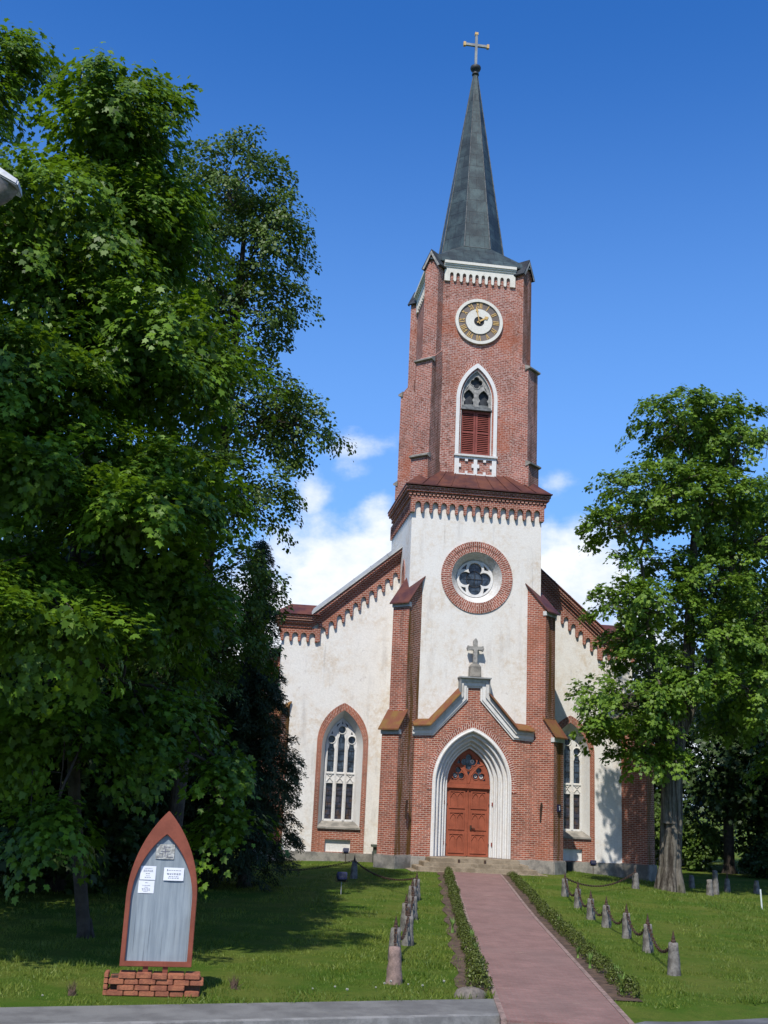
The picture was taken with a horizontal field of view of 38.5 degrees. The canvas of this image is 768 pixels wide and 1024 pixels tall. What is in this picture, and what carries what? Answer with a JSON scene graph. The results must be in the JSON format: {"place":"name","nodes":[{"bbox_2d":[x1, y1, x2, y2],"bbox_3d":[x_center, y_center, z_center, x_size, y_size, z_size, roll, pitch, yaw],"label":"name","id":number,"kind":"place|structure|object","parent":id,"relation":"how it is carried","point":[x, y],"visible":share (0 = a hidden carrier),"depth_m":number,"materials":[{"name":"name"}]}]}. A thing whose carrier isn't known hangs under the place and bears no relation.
{"place":"outdoors","nodes":[
{"label":"outdoors","id":0,"kind":"place"},
{"bbox_2d":[0,999,497,1023],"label":"pavement","id":1,"kind":"structure","parent":0,"point":[73,1014],"depth_m":12.69,"materials":[{"name":"grey concrete"}]},
{"bbox_2d":[0,810,767,1022],"bbox_3d":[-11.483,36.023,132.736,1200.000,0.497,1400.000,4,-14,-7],"label":"lawn","id":2,"kind":"structure","parent":0,"point":[714,1011],"depth_m":19.59,"materials":[{"name":"green plant"}]},
{"bbox_2d":[0,168,21,205],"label":"street lamp","id":3,"kind":"object","parent":2,"relation":"on","point":[10,187],"visible":1,"depth_m":7.92,"materials":[{"name":"metal"}]},
{"bbox_2d":[0,651,64,886],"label":"shade tree","id":4,"kind":"object","parent":2,"relation":"on","point":[5,839],"visible":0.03,"depth_m":22.68,"materials":[{"name":"green plant"}]},
{"bbox_2d":[0,18,71,772],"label":"tall maple","id":5,"kind":"object","parent":2,"relation":"on","point":[22,60],"visible":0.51,"depth_m":23.75,"materials":[{"name":"green plant"}]},
{"bbox_2d":[66,980,77,995],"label":"dry tuft","id":6,"kind":"object","parent":2,"relation":"on","point":[71,992],"visible":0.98,"depth_m":13.27,"materials":[{"name":"plant"}]},
{"bbox_2d":[1,430,181,881],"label":"shade tree","id":7,"kind":"object","parent":2,"relation":"on","point":[37,531],"visible":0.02,"depth_m":29.76,"materials":[{"name":"green plant"}]},
{"bbox_2d":[0,530,213,894],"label":"shade tree","id":8,"kind":"object","parent":2,"relation":"on","point":[105,811],"visible":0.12,"depth_m":24.64,"materials":[{"name":"green plant"}]},
{"bbox_2d":[0,42,289,938],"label":"maple tree","id":9,"kind":"object","parent":2,"relation":"on","point":[98,344],"visible":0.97,"depth_m":17.70,"materials":[{"name":"green plant"}]},
{"bbox_2d":[102,970,203,996],"bbox_3d":[-2.836,5.834,13.544,1.200,0.319,0.278,4,-14,-7],"label":"brick base","id":10,"kind":"object","parent":2,"relation":"on","point":[139,983],"visible":0.98,"depth_m":13.44,"materials":[{"name":"brick"}]},
{"bbox_2d":[119,811,196,972],"bbox_3d":[-2.797,4.957,13.777,0.874,2.336,0.095,5,-14,-9],"label":"notice board","id":11,"kind":"object","parent":2,"relation":"on","point":[158,926],"visible":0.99,"depth_m":13.76,"materials":[{"name":"paint"}]},
{"bbox_2d":[138,880,154,892],"bbox_3d":[-2.984,4.703,13.797,0.195,0.150,0.008,5,-14,-9],"label":"notice sheet","id":12,"kind":"object","parent":11,"relation":"attached to","point":[144,886],"visible":1,"depth_m":13.80,"materials":[{"name":"paper"}]},
{"bbox_2d":[140,866,155,879],"bbox_3d":[-2.969,4.541,13.839,0.190,0.165,0.008,5,-14,-9],"label":"notice sheet","id":13,"kind":"object","parent":11,"relation":"attached to","point":[147,872],"visible":1,"depth_m":13.84,"materials":[{"name":"paper"}]},
{"bbox_2d":[155,844,174,858],"bbox_3d":[-2.769,4.302,13.928,0.230,0.180,0.008,5,-14,-9],"label":"notice sheet","id":14,"kind":"object","parent":11,"relation":"attached to","point":[165,851],"visible":1,"depth_m":13.93,"materials":[{"name":"white paper"}]},
{"bbox_2d":[163,867,183,880],"bbox_3d":[-2.653,4.571,13.879,0.250,0.155,0.008,5,-14,-9],"label":"notice sheet","id":15,"kind":"object","parent":11,"relation":"attached to","point":[173,874],"visible":1,"depth_m":13.88,"materials":[{"name":"paper"}]},
{"bbox_2d":[102,541,235,883],"bbox_3d":[-5.508,4.792,29.753,3.692,11.286,3.578,4,-14,-7],"label":"tree","id":16,"kind":"object","parent":2,"relation":"on","point":[192,807],"visible":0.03,"depth_m":28.34,"materials":[{"name":"green plant"}]},
{"bbox_2d":[158,581,271,865],"bbox_3d":[-5.748,6.453,33.086,4.940,9.724,4.439,4,-14,-7],"label":"shade tree","id":17,"kind":"object","parent":2,"relation":"on","point":[219,689],"depth_m":32.70,"materials":[{"name":"green plant"}]},
{"bbox_2d":[78,124,356,826],"bbox_3d":[-3.855,-0.381,25.486,5.912,18.344,4.835,11,-17,-31],"label":"lime tree","id":18,"kind":"object","parent":2,"relation":"on","point":[240,205],"visible":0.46,"depth_m":25.97,"materials":[{"name":"green plant"}]},
{"bbox_2d":[228,973,240,989],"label":"dry tuft","id":19,"kind":"object","parent":2,"relation":"on","point":[233,984],"visible":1,"depth_m":14.19,"materials":[{"name":"plant"}]},
{"bbox_2d":[190,538,308,891],"bbox_3d":[-3.409,5.357,29.187,3.227,9.583,3.369,4,-14,-7],"label":"thuja tree","id":20,"kind":"object","parent":2,"relation":"on","point":[251,718],"visible":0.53,"depth_m":28.43,"materials":[{"name":"green plant"}]},
{"bbox_2d":[336,872,347,893],"bbox_3d":[-1.053,9.258,27.276,0.317,0.638,0.223,6,-15,-13],"label":"floodlight","id":21,"kind":"object","parent":2,"relation":"on","point":[341,877],"visible":0.92,"depth_m":27.28,"materials":[{"name":"metal"}]},
{"bbox_2d":[342,848,349,862],"bbox_3d":[-1.294,11.662,37.128,0.257,0.614,0.177,4,-14,-7],"label":"floodlight","id":22,"kind":"object","parent":2,"relation":"on","point":[345,851],"visible":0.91,"depth_m":37.14,"materials":[{"name":"metal"}]},
{"bbox_2d":[350,856,356,878],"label":"stone post","id":23,"kind":"object","parent":2,"relation":"on","point":[353,874],"visible":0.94,"depth_m":31.39,"materials":[{"name":"stone"}]},
{"bbox_2d":[211,860,352,870],"bbox_3d":[-3.037,9.968,31.125,4.492,0.383,0.054,5,-14,-9],"label":"chain","id":24,"kind":"object","parent":23,"relation":"hanging from","point":[314,867],"visible":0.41,"depth_m":31.29,"materials":[{"name":"metal"}]},
{"bbox_2d":[354,860,415,880],"bbox_3d":[-0.024,9.558,29.155,0.054,0.295,5.117,7,-15,-18],"label":"chain","id":25,"kind":"object","parent":23,"relation":"hanging from","point":[369,871],"visible":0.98,"depth_m":29.07,"materials":[{"name":"metal"}]},
{"bbox_2d":[385,946,402,984],"bbox_3d":[0.139,6.292,15.145,0.253,0.585,0.232,9,-16,-23],"label":"stone post","id":26,"kind":"object","parent":2,"relation":"on","point":[394,970],"visible":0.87,"depth_m":15.09,"materials":[{"name":"pink stone"}]},
{"bbox_2d":[388,916,401,961],"bbox_3d":[0.169,6.685,17.099,0.230,0.790,0.196,7,-15,-18],"label":"stone post","id":27,"kind":"object","parent":2,"relation":"on","point":[391,940],"visible":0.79,"depth_m":17.07,"materials":[{"name":"stone"}]},
{"bbox_2d":[394,926,396,945],"bbox_3d":[0.163,6.375,16.153,0.053,0.369,2.023,2,-14,1],"label":"chain","id":28,"kind":"object","parent":27,"relation":"hanging from","point":[395,929],"visible":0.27,"depth_m":16.89,"materials":[{"name":"metal"}]},
{"bbox_2d":[401,914,408,939],"bbox_3d":[0.300,6.859,18.095,0.053,0.339,2.070,1,-14,7],"label":"chain","id":29,"kind":"object","parent":27,"relation":"hanging from","point":[404,931],"visible":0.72,"depth_m":18.61,"materials":[{"name":"metal"}]},
{"bbox_2d":[400,894,410,929],"bbox_3d":[0.423,7.682,20.968,0.236,0.790,0.209,10,-16,-26],"label":"stone post","id":30,"kind":"object","parent":2,"relation":"on","point":[403,911],"visible":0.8,"depth_m":20.94,"materials":[{"name":"stone"}]},
{"bbox_2d":[401,907,413,945],"bbox_3d":[0.419,7.208,19.048,0.222,0.760,0.207,8,-15,-19],"label":"stone post","id":31,"kind":"object","parent":2,"relation":"on","point":[408,940],"visible":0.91,"depth_m":18.96,"materials":[{"name":"stone"}]},
{"bbox_2d":[408,878,415,902],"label":"stone post","id":32,"kind":"object","parent":2,"relation":"on","point":[410,889],"visible":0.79,"depth_m":24.83,"materials":[{"name":"stone"}]},
{"bbox_2d":[409,888,417,919],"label":"stone post","id":33,"kind":"object","parent":2,"relation":"on","point":[414,914],"visible":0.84,"depth_m":22.84,"materials":[{"name":"stone"}]},
{"bbox_2d":[413,873,420,899],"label":"stone post","id":34,"kind":"object","parent":2,"relation":"on","point":[418,895],"visible":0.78,"depth_m":26.72,"materials":[{"name":"stone"}]},
{"bbox_2d":[253,32,657,881],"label":"church","id":35,"kind":"structure","parent":2,"relation":"on","point":[441,654],"depth_m":39.62,"materials":[{"name":"paint"}]},
{"bbox_2d":[311,703,367,852],"bbox_3d":[-1.556,9.442,39.257,1.840,5.170,0.560,4,-14,-7],"label":"window","id":36,"kind":"structure","parent":35,"relation":"in","point":[342,740],"depth_m":39.30,"materials":[{"name":"wood"}]},
{"bbox_2d":[443,749,492,856],"bbox_3d":[2.871,9.938,37.652,1.750,3.550,0.195,4,-14,-7],"label":"door","id":37,"kind":"structure","parent":35,"relation":"in","point":[467,805],"depth_m":37.62,"materials":[{"name":"paint"}]},
{"bbox_2d":[452,359,500,476],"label":"belfry window","id":38,"kind":"structure","parent":35,"relation":"in","point":[476,397],"depth_m":41.36,"materials":[{"name":"wood"}]},
{"bbox_2d":[441,542,512,613],"bbox_3d":[3.281,2.377,39.385,2.600,2.600,0.465,4,-14,-7],"label":"rose window","id":39,"kind":"structure","parent":35,"relation":"in","point":[481,573],"depth_m":39.37,"materials":[{"name":"brick"}]},
{"bbox_2d":[558,715,594,861],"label":"window","id":40,"kind":"structure","parent":35,"relation":"in","point":[578,771],"depth_m":40.39,"materials":[{"name":"wood"}]},
{"bbox_2d":[437,872,491,993],"bbox_3d":[1.547,8.937,24.856,0.490,0.150,21.096,2,-14,3],"label":"soil bed","id":41,"kind":"object","parent":2,"relation":"on","point":[457,950],"visible":0.39,"depth_m":19.28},
{"bbox_2d":[456,924,471,937],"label":"box bush","id":42,"kind":"object","parent":41,"relation":"on","point":[461,928],"visible":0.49,"depth_m":20.18,"materials":[{"name":"green plant"}]},
{"bbox_2d":[458,926,477,939],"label":"box bush","id":43,"kind":"object","parent":41,"relation":"on","point":[462,934],"visible":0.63,"depth_m":19.65,"materials":[{"name":"green plant"}]},
{"bbox_2d":[459,935,479,948],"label":"box bush","id":44,"kind":"object","parent":41,"relation":"on","point":[468,941],"visible":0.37,"depth_m":18.75,"materials":[{"name":"green plant"}]},
{"bbox_2d":[461,936,480,954],"bbox_3d":[1.435,7.197,18.273,0.344,0.288,0.343,0,-14,9],"label":"box bush","id":45,"kind":"object","parent":41,"relation":"on","point":[463,949],"visible":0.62,"depth_m":18.25,"materials":[{"name":"green plant"}]},
{"bbox_2d":[464,944,480,957],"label":"box bush","id":46,"kind":"object","parent":41,"relation":"on","point":[469,948],"visible":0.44,"depth_m":17.76,"materials":[{"name":"green plant"}]},
{"bbox_2d":[464,963,484,975],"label":"box bush","id":47,"kind":"object","parent":41,"relation":"on","point":[471,968],"visible":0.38,"depth_m":15.86,"materials":[{"name":"green plant"}]},
{"bbox_2d":[464,949,485,965],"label":"box bush","id":48,"kind":"object","parent":41,"relation":"on","point":[471,957],"visible":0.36,"depth_m":16.93,"materials":[{"name":"green plant"}]},
{"bbox_2d":[465,950,488,971],"bbox_3d":[1.380,6.674,16.311,0.351,0.316,0.352,4,-14,-7],"label":"box bush","id":49,"kind":"object","parent":41,"relation":"on","point":[477,960],"visible":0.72,"depth_m":16.27,"materials":[{"name":"green plant"}]},
{"bbox_2d":[468,965,488,983],"bbox_3d":[1.321,6.470,15.371,0.312,0.254,0.311,-6,-16,29],"label":"box bush","id":50,"kind":"object","parent":41,"relation":"on","point":[477,976],"visible":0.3,"depth_m":15.31,"materials":[{"name":"green plant"}]},
{"bbox_2d":[464,963,493,989],"bbox_3d":[1.301,6.317,14.954,0.399,0.330,0.400,-2,-15,18],"label":"box bush","id":51,"kind":"object","parent":41,"relation":"on","point":[487,984],"visible":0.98,"depth_m":14.90,"materials":[{"name":"green plant"}]},
{"bbox_2d":[454,986,486,998],"bbox_3d":[1.131,6.308,14.341,0.450,0.226,0.314,4,-14,-7],"label":"boulder","id":52,"kind":"object","parent":2,"relation":"on","point":[474,991],"visible":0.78,"depth_m":14.26,"materials":[{"name":"stone"}]},
{"bbox_2d":[452,872,506,1023],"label":"path edging","id":53,"kind":"object","parent":2,"relation":"on","point":[502,1019],"visible":0.31,"depth_m":14.29,"materials":[{"name":"grey stone"}]},
{"bbox_2d":[561,873,568,896],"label":"stone post","id":54,"kind":"object","parent":2,"relation":"on","point":[564,891],"visible":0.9,"depth_m":29.19,"materials":[{"name":"stone"}]},
{"bbox_2d":[499,874,634,1023],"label":"path edging","id":55,"kind":"object","parent":2,"relation":"on","point":[605,994],"visible":0.48,"depth_m":17.30,"materials":[{"name":"grey stone"}]},
{"bbox_2d":[503,875,642,1001],"bbox_3d":[3.614,9.008,24.765,0.490,0.150,21.096,2,-14,3],"label":"soil bed","id":56,"kind":"object","parent":2,"relation":"on","point":[610,990],"visible":0.45,"depth_m":18.38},
{"bbox_2d":[530,894,540,904],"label":"box bush","id":57,"kind":"object","parent":56,"relation":"on","point":[534,899],"visible":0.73,"depth_m":26.86,"materials":[{"name":"green plant"}]},
{"bbox_2d":[536,899,549,910],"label":"box bush","id":58,"kind":"object","parent":56,"relation":"on","point":[540,903],"visible":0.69,"depth_m":25.40,"materials":[{"name":"green plant"}]},
{"bbox_2d":[539,905,550,916],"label":"box bush","id":59,"kind":"object","parent":56,"relation":"on","point":[546,907],"visible":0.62,"depth_m":24.41,"materials":[{"name":"green plant"}]},
{"bbox_2d":[543,907,556,918],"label":"box bush","id":60,"kind":"object","parent":56,"relation":"on","point":[548,912],"visible":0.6,"depth_m":23.99,"materials":[{"name":"green plant"}]},
{"bbox_2d":[548,910,563,924],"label":"box bush","id":61,"kind":"object","parent":56,"relation":"on","point":[553,915],"visible":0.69,"depth_m":23.03,"materials":[{"name":"green plant"}]},
{"bbox_2d":[556,920,572,934],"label":"box bush","id":62,"kind":"object","parent":56,"relation":"on","point":[561,924],"visible":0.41,"depth_m":21.48,"materials":[{"name":"green plant"}]},
{"bbox_2d":[558,922,574,936],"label":"box bush","id":63,"kind":"object","parent":56,"relation":"on","point":[565,926],"visible":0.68,"depth_m":21.09,"materials":[{"name":"green plant"}]},
{"bbox_2d":[567,930,583,943],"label":"box bush","id":64,"kind":"object","parent":56,"relation":"on","point":[569,940],"visible":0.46,"depth_m":20.16,"materials":[{"name":"green plant"}]},
{"bbox_2d":[570,931,587,946],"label":"box bush","id":65,"kind":"object","parent":56,"relation":"on","point":[576,939],"visible":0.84,"depth_m":19.69,"materials":[{"name":"green plant"}]},
{"bbox_2d":[580,942,600,959],"bbox_3d":[3.405,7.257,18.161,0.335,0.290,0.337,-5,-16,27],"label":"box bush","id":66,"kind":"object","parent":56,"relation":"on","point":[588,951],"visible":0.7,"depth_m":18.15,"materials":[{"name":"green plant"}]},
{"bbox_2d":[584,950,601,964],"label":"box bush","id":67,"kind":"object","parent":56,"relation":"on","point":[594,955],"visible":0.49,"depth_m":17.69,"materials":[{"name":"green plant"}]},
{"bbox_2d":[591,954,609,969],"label":"box bush","id":68,"kind":"object","parent":56,"relation":"on","point":[595,962],"visible":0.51,"depth_m":17.25,"materials":[{"name":"green plant"}]},
{"bbox_2d":[594,956,615,974],"bbox_3d":[3.389,6.915,16.780,0.347,0.271,0.348,-1,-15,13],"label":"box bush","id":69,"kind":"object","parent":56,"relation":"on","point":[599,966],"visible":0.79,"depth_m":16.75,"materials":[{"name":"green plant"}]},
{"bbox_2d":[605,966,625,984],"bbox_3d":[3.351,6.688,15.867,0.308,0.261,0.360,-4,-16,26],"label":"box bush","id":70,"kind":"object","parent":56,"relation":"on","point":[611,974],"visible":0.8,"depth_m":15.83,"materials":[{"name":"green plant"}]},
{"bbox_2d":[617,972,624,994],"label":"bulb plant","id":71,"kind":"object","parent":56,"relation":"on","point":[620,977],"visible":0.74,"depth_m":15.04,"materials":[{"name":"green plant"}]},
{"bbox_2d":[615,974,633,991],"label":"box bush","id":72,"kind":"object","parent":56,"relation":"on","point":[617,986],"visible":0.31,"depth_m":15.30,"materials":[{"name":"green plant"}]},
{"bbox_2d":[616,974,642,997],"bbox_3d":[3.333,6.408,14.886,0.331,0.301,0.330,15,-19,-40],"label":"box bush","id":73,"kind":"object","parent":56,"relation":"on","point":[635,986],"visible":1,"depth_m":14.85,"materials":[{"name":"green plant"}]},
{"bbox_2d":[574,882,581,907],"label":"stone post","id":74,"kind":"object","parent":2,"relation":"on","point":[577,903],"visible":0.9,"depth_m":26.68,"materials":[{"name":"stone"}]},
{"bbox_2d":[586,891,595,919],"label":"stone post","id":75,"kind":"object","parent":2,"relation":"on","point":[590,915],"visible":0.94,"depth_m":24.44,"materials":[{"name":"stone"}]},
{"bbox_2d":[601,897,611,927],"bbox_3d":[4.680,8.464,23.152,0.223,0.730,0.191,10,-16,-28],"label":"stone post","id":76,"kind":"object","parent":2,"relation":"on","point":[606,920],"visible":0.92,"depth_m":23.08,"materials":[{"name":"stone"}]},
{"bbox_2d":[622,903,631,938],"bbox_3d":[4.734,8.023,21.451,0.190,0.750,0.174,5,-14,-10],"label":"stone post","id":77,"kind":"object","parent":2,"relation":"on","point":[626,931],"visible":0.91,"depth_m":21.38,"materials":[{"name":"stone"}]},
{"bbox_2d":[606,905,622,924],"bbox_3d":[4.709,8.185,22.316,0.053,0.352,1.790,3,-14,-1],"label":"chain","id":78,"kind":"object","parent":77,"relation":"hanging from","point":[619,922],"visible":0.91,"depth_m":22.54,"materials":[{"name":"metal"}]},
{"bbox_2d":[631,867,639,888],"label":"stone post","id":79,"kind":"object","parent":2,"relation":"on","point":[635,880],"visible":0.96,"depth_m":32.64,"materials":[{"name":"stone"}]},
{"bbox_2d":[567,871,634,886],"bbox_3d":[6.150,10.378,30.996,0.053,0.358,4.510,-8,-18,36],"label":"chain","id":80,"kind":"object","parent":79,"relation":"hanging from","point":[602,885],"visible":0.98,"depth_m":30.93,"materials":[{"name":"metal"}]},
{"bbox_2d":[642,913,653,952],"bbox_3d":[4.683,7.527,19.533,0.204,0.760,0.190,8,-15,-19],"label":"stone post","id":81,"kind":"object","parent":2,"relation":"on","point":[647,943],"visible":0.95,"depth_m":19.47,"materials":[{"name":"stone"}]},
{"bbox_2d":[626,911,643,935],"bbox_3d":[4.712,7.712,20.507,0.053,0.348,2.026,2,-14,2],"label":"chain","id":82,"kind":"object","parent":81,"relation":"hanging from","point":[635,932],"visible":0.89,"depth_m":20.82,"materials":[{"name":"metal"}]},
{"bbox_2d":[564,383,767,892],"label":"tree","id":83,"kind":"object","parent":2,"relation":"on","point":[683,693],"visible":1,"depth_m":35.03,"materials":[{"name":"green plant"}]},
{"bbox_2d":[632,618,708,824],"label":"graveyard tree","id":84,"kind":"object","parent":2,"relation":"on","point":[657,798],"visible":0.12,"depth_m":53.89,"materials":[{"name":"green plant"}]},
{"bbox_2d":[654,802,686,864],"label":"shrub","id":85,"kind":"object","parent":2,"relation":"on","point":[657,810],"visible":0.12,"depth_m":50.38,"materials":[{"name":"green plant"}]},
{"bbox_2d":[667,931,680,975],"bbox_3d":[4.494,6.892,17.075,0.210,0.760,0.193,5,-14,-9],"label":"stone post","id":86,"kind":"object","parent":2,"relation":"on","point":[673,965],"visible":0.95,"depth_m":17.02,"materials":[{"name":"stone"}]},
{"bbox_2d":[647,923,667,952],"bbox_3d":[4.595,7.144,18.320,0.053,0.345,2.580,1,-14,5],"label":"chain","id":87,"kind":"object","parent":86,"relation":"hanging from","point":[657,946],"visible":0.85,"depth_m":18.76,"materials":[{"name":"metal"}]},
{"bbox_2d":[655,805,703,865],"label":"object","id":88,"kind":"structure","parent":2,"relation":"on","point":[683,860],"depth_m":51.79,"materials":[{"name":"green plant"}]},
{"bbox_2d":[689,875,694,888],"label":"stone post","id":89,"kind":"object","parent":2,"relation":"on","point":[691,882],"visible":0.81,"depth_m":37.10,"materials":[{"name":"stone"}]},
{"bbox_2d":[683,774,709,825],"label":"shrub","id":90,"kind":"object","parent":2,"relation":"on","point":[689,817],"visible":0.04,"depth_m":55.17,"materials":[{"name":"green plant"}]},
{"bbox_2d":[682,820,722,871],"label":"shrub","id":91,"kind":"object","parent":2,"relation":"on","point":[700,843],"visible":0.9,"depth_m":47.23,"materials":[{"name":"green plant"}]},
{"bbox_2d":[706,879,713,895],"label":"stone post","id":92,"kind":"object","parent":2,"relation":"on","point":[709,888],"visible":0.82,"depth_m":33.89,"materials":[{"name":"stone"}]},
{"bbox_2d":[712,870,718,894],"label":"stone post","id":93,"kind":"object","parent":2,"relation":"on","point":[715,883],"visible":0.77,"depth_m":34.84,"materials":[{"name":"stone"}]},
{"bbox_2d":[669,650,767,873],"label":"graveyard tree","id":94,"kind":"object","parent":2,"relation":"on","point":[718,786],"visible":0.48,"depth_m":46.50,"materials":[{"name":"green plant"}]},
{"bbox_2d":[687,778,751,852],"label":"shrub","id":95,"kind":"object","parent":2,"relation":"on","point":[721,824],"visible":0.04,"depth_m":55.59,"materials":[{"name":"green plant"}]},
{"bbox_2d":[681,475,767,789],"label":"edge maple","id":96,"kind":"object","parent":2,"relation":"on","point":[722,716],"visible":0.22,"depth_m":38.15,"materials":[{"name":"green plant"}]},
{"bbox_2d":[724,875,730,892],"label":"stone post","id":97,"kind":"object","parent":2,"relation":"on","point":[727,888],"visible":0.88,"depth_m":36.23,"materials":[{"name":"stone"}]},
{"bbox_2d":[722,639,767,826],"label":"graveyard tree","id":98,"kind":"object","parent":2,"relation":"on","point":[757,787],"visible":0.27,"depth_m":45.55,"materials":[{"name":"green plant"}]},
{"bbox_2d":[735,833,767,878],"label":"shrub","id":99,"kind":"object","parent":2,"relation":"on","point":[754,857],"visible":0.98,"depth_m":44.33,"materials":[{"name":"green plant"}]},
{"bbox_2d":[736,815,767,875],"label":"shrub","id":100,"kind":"object","parent":2,"relation":"on","point":[760,828],"visible":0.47,"depth_m":46.48,"materials":[{"name":"green plant"}]},
{"bbox_2d":[753,880,759,893],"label":"stone post","id":101,"kind":"object","parent":2,"relation":"on","point":[756,888],"visible":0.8,"depth_m":36.16,"materials":[{"name":"stone"}]},
{"bbox_2d":[0,0,767,807],"label":"sky","id":102,"kind":"structure","parent":0,"point":[627,140],"materials":[{"name":"blue"}]},
{"bbox_2d":[454,872,628,1023],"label":"path","id":103,"kind":"structure","parent":0,"point":[537,974],"depth_m":17.11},
{"bbox_2d":[495,1018,767,1023],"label":"road","id":104,"kind":"structure","parent":0,"point":[754,1021],"depth_m":13.75,"materials":[{"name":"grey asphalt"}]},
{"bbox_2d":[34,1013,499,1023],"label":"kerb","id":105,"kind":"structure","parent":104,"relation":"on","point":[490,1018],"depth_m":12.55,"materials":[{"name":"concrete"}]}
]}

